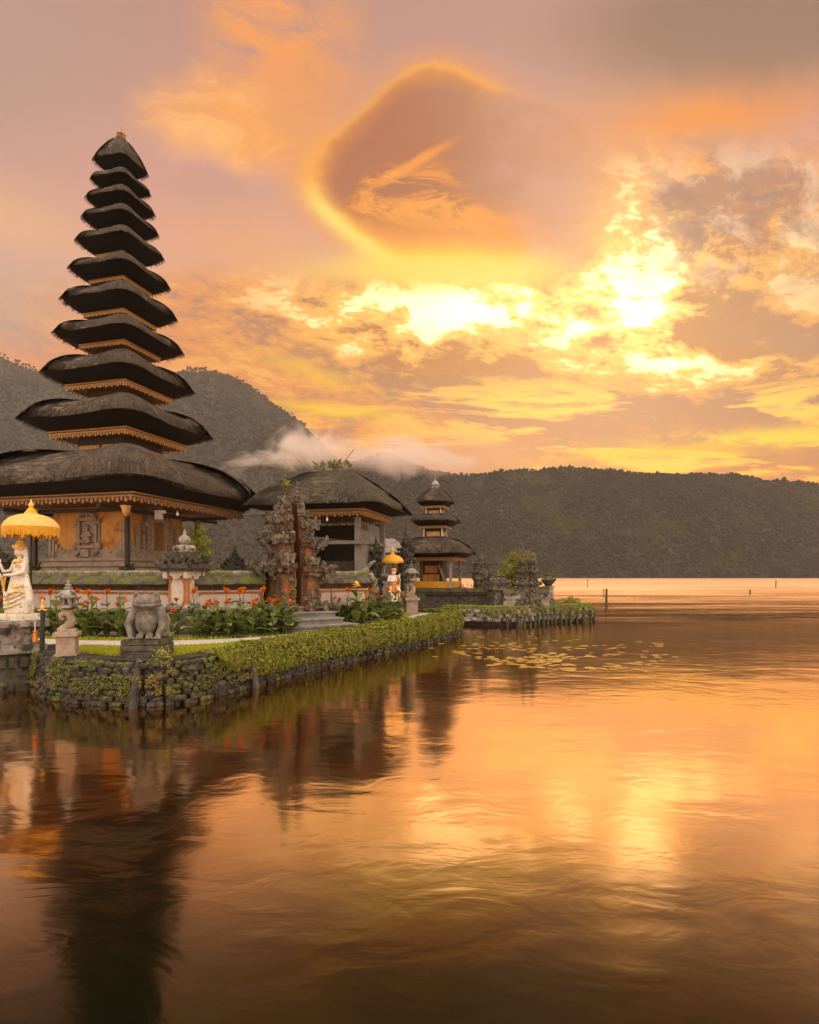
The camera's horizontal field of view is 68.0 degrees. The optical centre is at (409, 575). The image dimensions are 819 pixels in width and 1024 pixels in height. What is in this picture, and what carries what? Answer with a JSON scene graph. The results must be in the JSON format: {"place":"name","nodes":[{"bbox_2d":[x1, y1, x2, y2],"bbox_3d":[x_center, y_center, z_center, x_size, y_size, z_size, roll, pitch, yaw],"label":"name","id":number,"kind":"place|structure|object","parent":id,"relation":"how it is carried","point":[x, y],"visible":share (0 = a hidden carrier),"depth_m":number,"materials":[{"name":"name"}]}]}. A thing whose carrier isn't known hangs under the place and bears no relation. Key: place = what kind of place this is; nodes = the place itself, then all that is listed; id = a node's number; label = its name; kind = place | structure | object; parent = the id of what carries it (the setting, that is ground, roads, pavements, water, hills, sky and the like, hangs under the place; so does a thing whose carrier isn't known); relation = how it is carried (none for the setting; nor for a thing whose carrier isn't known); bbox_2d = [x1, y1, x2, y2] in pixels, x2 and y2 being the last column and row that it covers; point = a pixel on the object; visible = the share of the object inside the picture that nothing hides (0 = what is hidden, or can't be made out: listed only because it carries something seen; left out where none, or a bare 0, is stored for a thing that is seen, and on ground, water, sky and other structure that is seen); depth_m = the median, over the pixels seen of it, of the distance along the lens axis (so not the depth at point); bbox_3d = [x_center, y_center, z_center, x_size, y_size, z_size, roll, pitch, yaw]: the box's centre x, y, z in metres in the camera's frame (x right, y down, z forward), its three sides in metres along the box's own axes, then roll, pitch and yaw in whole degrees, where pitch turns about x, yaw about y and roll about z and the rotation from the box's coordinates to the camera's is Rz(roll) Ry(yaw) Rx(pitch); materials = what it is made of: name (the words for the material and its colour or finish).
{"place":"outdoors","nodes":[
{"label":"outdoors","id":0,"kind":"place"},
{"bbox_2d":[0,357,337,570],"bbox_3d":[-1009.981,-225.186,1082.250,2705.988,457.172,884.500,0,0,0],"label":"mountain","id":1,"kind":"structure","parent":0,"point":[232,535],"depth_m":929.15,"materials":[{"name":"plant"}]},
{"bbox_2d":[0,352,343,570],"bbox_3d":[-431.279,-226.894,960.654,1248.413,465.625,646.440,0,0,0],"label":"forest","id":2,"kind":"object","parent":1,"relation":"on","point":[318,455],"visible":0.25,"depth_m":971.34,"materials":[{"name":"green plant"}]},
{"bbox_2d":[38,613,428,645],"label":"path","id":3,"kind":"structure","parent":0,"point":[106,642],"depth_m":14.57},
{"bbox_2d":[274,587,304,633],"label":"canna plant","id":4,"kind":"object","parent":3,"relation":"on","point":[288,611],"visible":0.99,"depth_m":16.42,"materials":[{"name":"green plant"}]},
{"bbox_2d":[343,581,378,623],"bbox_3d":[-1.563,0.877,19.471,1.050,1.450,1.072,0,0,-21],"label":"canna plant","id":5,"kind":"object","parent":3,"relation":"on","point":[356,614],"visible":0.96,"depth_m":19.30,"materials":[{"name":"green plant"}]},
{"bbox_2d":[401,562,419,614],"bbox_3d":[0.069,0.501,25.006,0.696,2.158,0.626,0,0,-15],"label":"stone lantern","id":6,"kind":"object","parent":3,"relation":"on","point":[410,599],"visible":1,"depth_m":24.83,"materials":[{"name":"grey stone"}]},
{"bbox_2d":[37,611,440,655],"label":"ground","id":7,"kind":"structure","parent":0,"point":[101,634],"depth_m":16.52,"materials":[{"name":"green plant"}]},
{"bbox_2d":[0,596,4,612],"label":"canna plant","id":8,"kind":"object","parent":7,"relation":"on","point":[2,610],"visible":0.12,"depth_m":16.28,"materials":[{"name":"green plant"}]},
{"bbox_2d":[0,618,48,693],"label":"statue pedestal","id":9,"kind":"object","parent":7,"relation":"on","point":[18,646],"visible":0.63,"depth_m":12.65,"materials":[{"name":"stone"}]},
{"bbox_2d":[0,537,39,620],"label":"goddess statue","id":10,"kind":"object","parent":9,"relation":"on","point":[18,599],"visible":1,"depth_m":12.82,"materials":[{"name":"white stone"}]},
{"bbox_2d":[0,500,60,585],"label":"ceremonial umbrella","id":11,"kind":"object","parent":9,"relation":"on","point":[30,522],"visible":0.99,"depth_m":12.84,"materials":[{"name":"yellow fabric"}]},
{"bbox_2d":[32,621,37,641],"bbox_3d":[-7.860,1.170,12.740,0.092,0.420,0.092,0,0,23],"label":"offering tassel","id":12,"kind":"object","parent":9,"relation":"hanging from","point":[35,638],"visible":1,"depth_m":12.72,"materials":[{"name":"orange fabric"}]},
{"bbox_2d":[34,596,55,634],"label":"canna plant","id":13,"kind":"object","parent":7,"relation":"on","point":[46,614],"visible":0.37,"depth_m":15.93,"materials":[{"name":"green plant"}]},
{"bbox_2d":[45,588,60,630],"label":"canna plant","id":14,"kind":"object","parent":7,"relation":"on","point":[50,591],"visible":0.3,"depth_m":16.19,"materials":[{"name":"green plant"}]},
{"bbox_2d":[47,590,80,631],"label":"canna plant","id":15,"kind":"object","parent":7,"relation":"on","point":[56,623],"visible":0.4,"depth_m":15.62,"materials":[{"name":"green plant"}]},
{"bbox_2d":[66,597,90,635],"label":"canna plant","id":16,"kind":"object","parent":7,"relation":"on","point":[75,615],"visible":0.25,"depth_m":15.94,"materials":[{"name":"green plant"}]},
{"bbox_2d":[75,588,90,626],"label":"canna plant","id":17,"kind":"object","parent":7,"relation":"on","point":[77,590],"visible":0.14,"depth_m":16.38,"materials":[{"name":"orange plant"}]},
{"bbox_2d":[73,589,101,636],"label":"canna plant","id":18,"kind":"object","parent":7,"relation":"on","point":[84,615],"visible":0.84,"depth_m":15.44,"materials":[{"name":"green plant"}]},
{"bbox_2d":[76,590,107,634],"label":"canna plant","id":19,"kind":"object","parent":7,"relation":"on","point":[91,597],"visible":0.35,"depth_m":15.85,"materials":[{"name":"green plant"}]},
{"bbox_2d":[80,597,113,637],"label":"canna plant","id":20,"kind":"object","parent":7,"relation":"on","point":[97,615],"visible":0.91,"depth_m":15.49,"materials":[{"name":"green plant"}]},
{"bbox_2d":[28,569,168,631],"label":"compound wall","id":21,"kind":"structure","parent":7,"relation":"on","point":[127,584],"depth_m":17.49,"materials":[{"name":"stone"}]},
{"bbox_2d":[0,548,16,606],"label":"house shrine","id":22,"kind":"object","parent":21,"relation":"on","point":[6,560],"visible":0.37,"depth_m":17.92,"materials":[{"name":"stone"}]},
{"bbox_2d":[98,589,126,636],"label":"canna plant","id":23,"kind":"object","parent":7,"relation":"on","point":[107,592],"visible":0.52,"depth_m":15.81,"materials":[{"name":"green plant"}]},
{"bbox_2d":[103,592,136,636],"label":"canna plant","id":24,"kind":"object","parent":7,"relation":"on","point":[118,626],"visible":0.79,"depth_m":15.38,"materials":[{"name":"green plant"}]},
{"bbox_2d":[110,596,131,637],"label":"canna plant","id":25,"kind":"object","parent":7,"relation":"on","point":[126,614],"visible":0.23,"depth_m":15.88,"materials":[{"name":"green plant"}]},
{"bbox_2d":[0,127,254,570],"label":"pagoda","id":26,"kind":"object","parent":7,"relation":"on","point":[114,491],"visible":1,"depth_m":21.53,"materials":[{"name":"brown wood"}]},
{"bbox_2d":[151,521,166,553],"bbox_3d":[-9.294,-1.418,22.456,0.210,1.285,0.840,0,0,15],"label":"door","id":27,"kind":"structure","parent":26,"relation":"in","point":[159,531],"depth_m":22.59,"materials":[{"name":"brown wood"}]},
{"bbox_2d":[219,546,246,570],"bbox_3d":[-6.900,0.129,24.000,1.490,2.697,1.490,0,0,-20],"label":"house shrine","id":28,"kind":"object","parent":26,"relation":"on","point":[234,562],"visible":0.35,"depth_m":23.69,"materials":[{"name":"stone"}]},
{"bbox_2d":[167,597,187,636],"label":"canna plant","id":29,"kind":"object","parent":7,"relation":"on","point":[174,619],"visible":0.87,"depth_m":15.59,"materials":[{"name":"green plant"}]},
{"bbox_2d":[154,529,213,634],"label":"corner pillar","id":30,"kind":"structure","parent":7,"relation":"on","point":[182,566],"depth_m":16.67,"materials":[{"name":"stone"}]},
{"bbox_2d":[186,524,213,558],"bbox_3d":[-7.431,-0.093,21.493,0.998,3.490,0.727,0,0,16],"label":"young tree","id":31,"kind":"object","parent":7,"relation":"on","point":[199,545],"visible":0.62,"depth_m":21.43,"materials":[{"name":"green plant"}]},
{"bbox_2d":[180,587,224,638],"bbox_3d":[-5.212,0.944,15.385,1.046,1.316,0.839,0,0,-12],"label":"canna plant","id":32,"kind":"object","parent":7,"relation":"on","point":[193,623],"visible":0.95,"depth_m":15.33,"materials":[{"name":"green plant"}]},
{"bbox_2d":[197,599,214,635],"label":"canna plant","id":33,"kind":"object","parent":7,"relation":"on","point":[203,616],"visible":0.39,"depth_m":15.81,"materials":[{"name":"green plant"}]},
{"bbox_2d":[198,597,215,633],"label":"canna plant","id":34,"kind":"object","parent":7,"relation":"on","point":[213,608],"visible":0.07,"depth_m":16.43,"materials":[{"name":"green plant"}]},
{"bbox_2d":[201,599,229,636],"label":"canna plant","id":35,"kind":"object","parent":7,"relation":"on","point":[217,628],"visible":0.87,"depth_m":15.40,"materials":[{"name":"green plant"}]},
{"bbox_2d":[202,587,238,634],"bbox_3d":[-5.054,0.944,15.958,1.046,1.316,0.839,0,0,-36],"label":"canna plant","id":36,"kind":"object","parent":7,"relation":"on","point":[225,590],"visible":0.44,"depth_m":15.98,"materials":[{"name":"green plant"}]},
{"bbox_2d":[218,598,234,634],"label":"canna plant","id":37,"kind":"object","parent":7,"relation":"on","point":[228,609],"visible":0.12,"depth_m":16.40,"materials":[{"name":"green plant"}]},
{"bbox_2d":[195,570,265,631],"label":"compound wall","id":38,"kind":"structure","parent":7,"relation":"on","point":[211,584],"depth_m":17.53,"materials":[{"name":"stone"}]},
{"bbox_2d":[221,599,244,637],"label":"canna plant","id":39,"kind":"object","parent":7,"relation":"on","point":[226,626],"visible":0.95,"depth_m":15.52,"materials":[{"name":"green plant"}]},
{"bbox_2d":[225,603,250,633],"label":"canna plant","id":40,"kind":"object","parent":7,"relation":"on","point":[234,618],"visible":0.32,"depth_m":16.09,"materials":[{"name":"green plant"}]},
{"bbox_2d":[232,586,252,633],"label":"canna plant","id":41,"kind":"object","parent":7,"relation":"on","point":[238,601],"visible":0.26,"depth_m":16.52,"materials":[{"name":"green plant"}]},
{"bbox_2d":[30,610,461,708],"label":"retaining wall","id":42,"kind":"structure","parent":7,"relation":"on","point":[193,669],"depth_m":11.55,"materials":[{"name":"grey stone"}]},
{"bbox_2d":[52,580,81,656],"bbox_3d":[-6.750,0.836,12.005,0.480,1.488,0.432,0,0,-18],"label":"stone lantern","id":43,"kind":"object","parent":42,"relation":"on","point":[66,634],"visible":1,"depth_m":11.89,"materials":[{"name":"grey stone"}]},
{"bbox_2d":[119,636,173,657],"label":"statue plinth","id":44,"kind":"structure","parent":42,"relation":"on","point":[138,648],"depth_m":11.61,"materials":[{"name":"stone"}]},
{"bbox_2d":[124,592,170,639],"bbox_3d":[-5.155,0.780,11.951,0.800,0.937,0.710,0,0,-10],"label":"frog statue","id":45,"kind":"object","parent":44,"relation":"on","point":[148,617],"visible":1,"depth_m":11.75,"materials":[{"name":"stone"}]},
{"bbox_2d":[26,641,292,696],"bbox_3d":[-5.343,1.863,12.456,5.828,0.685,3.097,0,0,-10],"label":"moss","id":46,"kind":"object","parent":42,"relation":"on","point":[34,662],"visible":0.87,"depth_m":11.30,"materials":[{"name":"green plant"}]},
{"bbox_2d":[152,643,172,659],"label":"weed","id":47,"kind":"object","parent":42,"relation":"on","point":[165,653],"visible":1,"depth_m":11.38,"materials":[{"name":"green plant"}]},
{"bbox_2d":[194,608,464,675],"bbox_3d":[-0.798,1.857,19.591,2.552,0.930,16.251,0,0,18],"label":"hedge","id":48,"kind":"object","parent":42,"relation":"on","point":[237,661],"visible":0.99,"depth_m":16.03,"materials":[{"name":"green plant"}]},
{"bbox_2d":[229,587,273,636],"bbox_3d":[-4.158,0.944,15.711,1.046,1.316,0.839,0,0,21],"label":"canna plant","id":49,"kind":"object","parent":7,"relation":"on","point":[242,625],"visible":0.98,"depth_m":15.76,"materials":[{"name":"green plant"}]},
{"bbox_2d":[244,598,262,632],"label":"canna plant","id":50,"kind":"object","parent":7,"relation":"on","point":[259,609],"visible":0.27,"depth_m":16.36,"materials":[{"name":"green plant"}]},
{"bbox_2d":[247,598,277,635],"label":"canna plant","id":51,"kind":"object","parent":7,"relation":"on","point":[259,623],"visible":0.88,"depth_m":16.05,"materials":[{"name":"green plant"}]},
{"bbox_2d":[257,586,281,630],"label":"canna plant","id":52,"kind":"object","parent":7,"relation":"on","point":[266,611],"visible":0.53,"depth_m":16.64,"materials":[{"name":"green plant"}]},
{"bbox_2d":[244,474,298,630],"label":"gate tower","id":53,"kind":"structure","parent":7,"relation":"on","point":[276,570],"depth_m":18.04,"materials":[{"name":"stone"}]},
{"bbox_2d":[292,572,296,599],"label":"climbing plant","id":54,"kind":"object","parent":53,"relation":"attached to","point":[295,580],"visible":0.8,"depth_m":18.24,"materials":[{"name":"green plant"}]},
{"bbox_2d":[265,598,282,632],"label":"canna plant","id":55,"kind":"object","parent":7,"relation":"on","point":[273,620],"visible":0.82,"depth_m":16.39,"materials":[{"name":"green plant"}]},
{"bbox_2d":[270,597,297,633],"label":"canna plant","id":56,"kind":"object","parent":7,"relation":"on","point":[280,606],"visible":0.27,"depth_m":16.71,"materials":[{"name":"green plant"}]},
{"bbox_2d":[292,481,342,611],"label":"gate tower","id":57,"kind":"structure","parent":7,"relation":"on","point":[311,573],"depth_m":18.52,"materials":[{"name":"stone"}]},
{"bbox_2d":[280,606,359,633],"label":"stone steps","id":58,"kind":"structure","parent":7,"relation":"on","point":[313,620],"depth_m":17.70,"materials":[{"name":"stone"}]},
{"bbox_2d":[243,449,412,600],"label":"pavilion","id":59,"kind":"structure","parent":7,"relation":"on","point":[337,493],"depth_m":23.41,"materials":[{"name":"brown wood"}]},
{"bbox_2d":[319,570,370,622],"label":"compound wall","id":60,"kind":"structure","parent":7,"relation":"on","point":[339,582],"depth_m":19.73,"materials":[{"name":"paint"}]},
{"bbox_2d":[337,587,354,621],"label":"canna plant","id":61,"kind":"object","parent":7,"relation":"on","point":[347,614],"visible":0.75,"depth_m":19.42,"materials":[{"name":"green plant"}]},
{"bbox_2d":[351,601,371,623],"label":"canna plant","id":62,"kind":"object","parent":7,"relation":"on","point":[361,621],"visible":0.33,"depth_m":19.68,"materials":[{"name":"green plant"}]},
{"bbox_2d":[363,570,374,622],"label":"compound wall","id":63,"kind":"structure","parent":7,"relation":"on","point":[372,580],"depth_m":20.39,"materials":[{"name":"stone"}]},
{"bbox_2d":[362,587,378,614],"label":"canna plant","id":64,"kind":"object","parent":7,"relation":"on","point":[369,589],"visible":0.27,"depth_m":20.40,"materials":[{"name":"green plant"}]},
{"bbox_2d":[369,570,378,618],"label":"guardian pillar","id":65,"kind":"structure","parent":7,"relation":"on","point":[371,586],"depth_m":22.28,"materials":[{"name":"stone"}]},
{"bbox_2d":[366,593,382,622],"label":"canna plant","id":66,"kind":"object","parent":7,"relation":"on","point":[372,604],"visible":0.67,"depth_m":20.13,"materials":[{"name":"green plant"}]},
{"bbox_2d":[370,587,379,618],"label":"canna plant","id":67,"kind":"object","parent":7,"relation":"on","point":[374,600],"visible":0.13,"depth_m":21.64,"materials":[{"name":"green plant"}]},
{"bbox_2d":[369,538,386,616],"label":"guardian pillar","id":68,"kind":"structure","parent":7,"relation":"on","point":[376,553],"depth_m":23.82,"materials":[{"name":"stone"}]},
{"bbox_2d":[370,591,390,622],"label":"canna plant","id":69,"kind":"object","parent":7,"relation":"on","point":[378,604],"visible":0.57,"depth_m":20.94,"materials":[{"name":"green plant"}]},
{"bbox_2d":[377,586,397,619],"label":"canna plant","id":70,"kind":"object","parent":7,"relation":"on","point":[387,611],"visible":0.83,"depth_m":21.14,"materials":[{"name":"green plant"}]},
{"bbox_2d":[382,590,404,619],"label":"canna plant","id":71,"kind":"object","parent":7,"relation":"on","point":[392,614],"visible":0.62,"depth_m":21.51,"materials":[{"name":"green plant"}]},
{"bbox_2d":[389,590,406,618],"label":"canna plant","id":72,"kind":"object","parent":7,"relation":"on","point":[398,601],"visible":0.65,"depth_m":21.96,"materials":[{"name":"green plant"}]},
{"bbox_2d":[390,589,408,607],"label":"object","id":73,"kind":"structure","parent":7,"relation":"on","point":[403,593],"depth_m":25.77,"materials":[{"name":"stone"}]},
{"bbox_2d":[395,522,419,603],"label":"guardian pillar","id":74,"kind":"structure","parent":7,"relation":"on","point":[406,550],"depth_m":26.95,"materials":[{"name":"stone"}]},
{"label":"lawn soil","id":75,"kind":"structure","parent":7,"relation":"on","visible":0},
{"bbox_2d":[79,624,367,655],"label":"grass","id":76,"kind":"structure","parent":75,"relation":"on","point":[179,649],"depth_m":12.94,"materials":[{"name":"green plant"}]},
{"bbox_2d":[381,547,403,593],"bbox_3d":[-0.664,-0.015,23.649,0.877,2.230,0.880,0,0,0],"label":"ceremonial umbrella","id":77,"kind":"object","parent":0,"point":[392,557],"visible":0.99,"depth_m":23.36,"materials":[{"name":"yellow fabric"}]},
{"bbox_2d":[385,538,401,590],"bbox_3d":[-1.046,-0.150,31.000,2.200,3.500,2.000,0,0,14],"label":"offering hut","id":78,"kind":"object","parent":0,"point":[392,542],"visible":0.05,"depth_m":30.45,"materials":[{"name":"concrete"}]},
{"bbox_2d":[387,568,400,601],"bbox_3d":[-0.589,0.350,23.142,0.553,1.280,0.498,0,0,-15],"label":"dancer statue","id":79,"kind":"object","parent":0,"point":[393,579],"visible":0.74,"depth_m":23.09,"materials":[{"name":"white stone"}]},
{"bbox_2d":[0,578,818,1023],"bbox_3d":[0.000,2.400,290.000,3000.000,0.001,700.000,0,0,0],"label":"water","id":80,"kind":"structure","parent":0,"point":[420,834],"depth_m":5.63,"materials":[{"name":"orange liquid"}]},
{"bbox_2d":[38,598,46,651],"bbox_3d":[-7.714,1.610,12.751,0.160,2.280,0.120,0,0,0],"label":"bamboo pole","id":81,"kind":"object","parent":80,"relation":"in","point":[42,610],"visible":0.59,"depth_m":12.72,"materials":[{"name":"wood"}]},
{"bbox_2d":[605,589,607,607],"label":"lake stake","id":82,"kind":"object","parent":80,"relation":"in","point":[606,598],"visible":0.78,"depth_m":45.67,"materials":[{"name":"brown wood"}]},
{"bbox_2d":[0,0,818,483],"label":"sky","id":83,"kind":"structure","parent":0,"point":[453,236],"materials":[{"name":"orange"}]},
{"bbox_2d":[418,602,589,625],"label":"islet ground","id":84,"kind":"structure","parent":0,"point":[586,620],"depth_m":30.54,"materials":[{"name":"green plant"}]},
{"bbox_2d":[397,478,474,590],"bbox_3d":[1.400,-1.870,32.999,4.096,6.860,4.107,0,0,17],"label":"shrine","id":85,"kind":"object","parent":84,"relation":"on","point":[436,551],"visible":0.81,"depth_m":32.15,"materials":[{"name":"brown wood"}]},
{"bbox_2d":[415,589,489,607],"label":"terrace wall","id":86,"kind":"structure","parent":84,"relation":"on","point":[434,598],"depth_m":30.53,"materials":[{"name":"stone"}]},
{"bbox_2d":[470,551,492,588],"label":"carved pillar","id":87,"kind":"structure","parent":84,"relation":"on","point":[481,572],"depth_m":31.19,"materials":[{"name":"grey stone"}]},
{"bbox_2d":[485,569,510,607],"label":"carved pillar","id":88,"kind":"structure","parent":84,"relation":"on","point":[496,584],"depth_m":29.79,"materials":[{"name":"grey stone"}]},
{"bbox_2d":[502,587,521,608],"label":"garden wall","id":89,"kind":"structure","parent":84,"relation":"on","point":[511,595],"depth_m":29.60,"materials":[{"name":"stone"}]},
{"bbox_2d":[489,549,536,586],"bbox_3d":[5.242,0.117,31.249,2.629,3.075,1.550,0,0,0],"label":"bush","id":90,"kind":"object","parent":84,"relation":"on","point":[514,557],"visible":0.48,"depth_m":30.98,"materials":[{"name":"green plant"}]},
{"bbox_2d":[443,606,595,626],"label":"islet wall","id":91,"kind":"structure","parent":84,"relation":"on","point":[477,618],"depth_m":29.26,"materials":[{"name":"stone"}]},
{"bbox_2d":[441,602,593,622],"bbox_3d":[5.916,2.058,30.413,8.692,1.338,2.946,0,0,-15],"label":"ground ivy","id":92,"kind":"object","parent":91,"relation":"attached to","point":[512,607],"visible":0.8,"depth_m":29.85,"materials":[{"name":"green plant"}]},
{"bbox_2d":[527,548,542,608],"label":"gate tower","id":93,"kind":"structure","parent":91,"relation":"on","point":[535,599],"depth_m":29.78,"materials":[{"name":"grey stone"}]},
{"bbox_2d":[513,544,531,608],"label":"gate tower","id":94,"kind":"structure","parent":84,"relation":"on","point":[523,577],"depth_m":29.68,"materials":[{"name":"grey stone"}]},
{"bbox_2d":[539,587,549,606],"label":"garden wall","id":95,"kind":"structure","parent":84,"relation":"on","point":[544,592],"depth_m":30.40,"materials":[{"name":"stone"}]},
{"bbox_2d":[541,570,555,605],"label":"urn pillar","id":96,"kind":"structure","parent":84,"relation":"on","point":[548,580],"depth_m":30.78,"materials":[{"name":"stone"}]},
{"bbox_2d":[554,596,580,605],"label":"shrub","id":97,"kind":"object","parent":84,"relation":"on","point":[572,600],"visible":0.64,"depth_m":31.90,"materials":[{"name":"green plant"}]},
{"bbox_2d":[325,457,818,577],"bbox_3d":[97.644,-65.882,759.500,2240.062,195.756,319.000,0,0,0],"label":"ridge","id":98,"kind":"structure","parent":0,"point":[638,553],"depth_m":661.93,"materials":[{"name":"plant"}]},
{"bbox_2d":[322,452,818,577],"bbox_3d":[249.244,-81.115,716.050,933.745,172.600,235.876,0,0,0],"label":"forest","id":99,"kind":"object","parent":98,"relation":"on","point":[717,483],"visible":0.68,"depth_m":700.66,"materials":[{"name":"green plant"}]}
]}

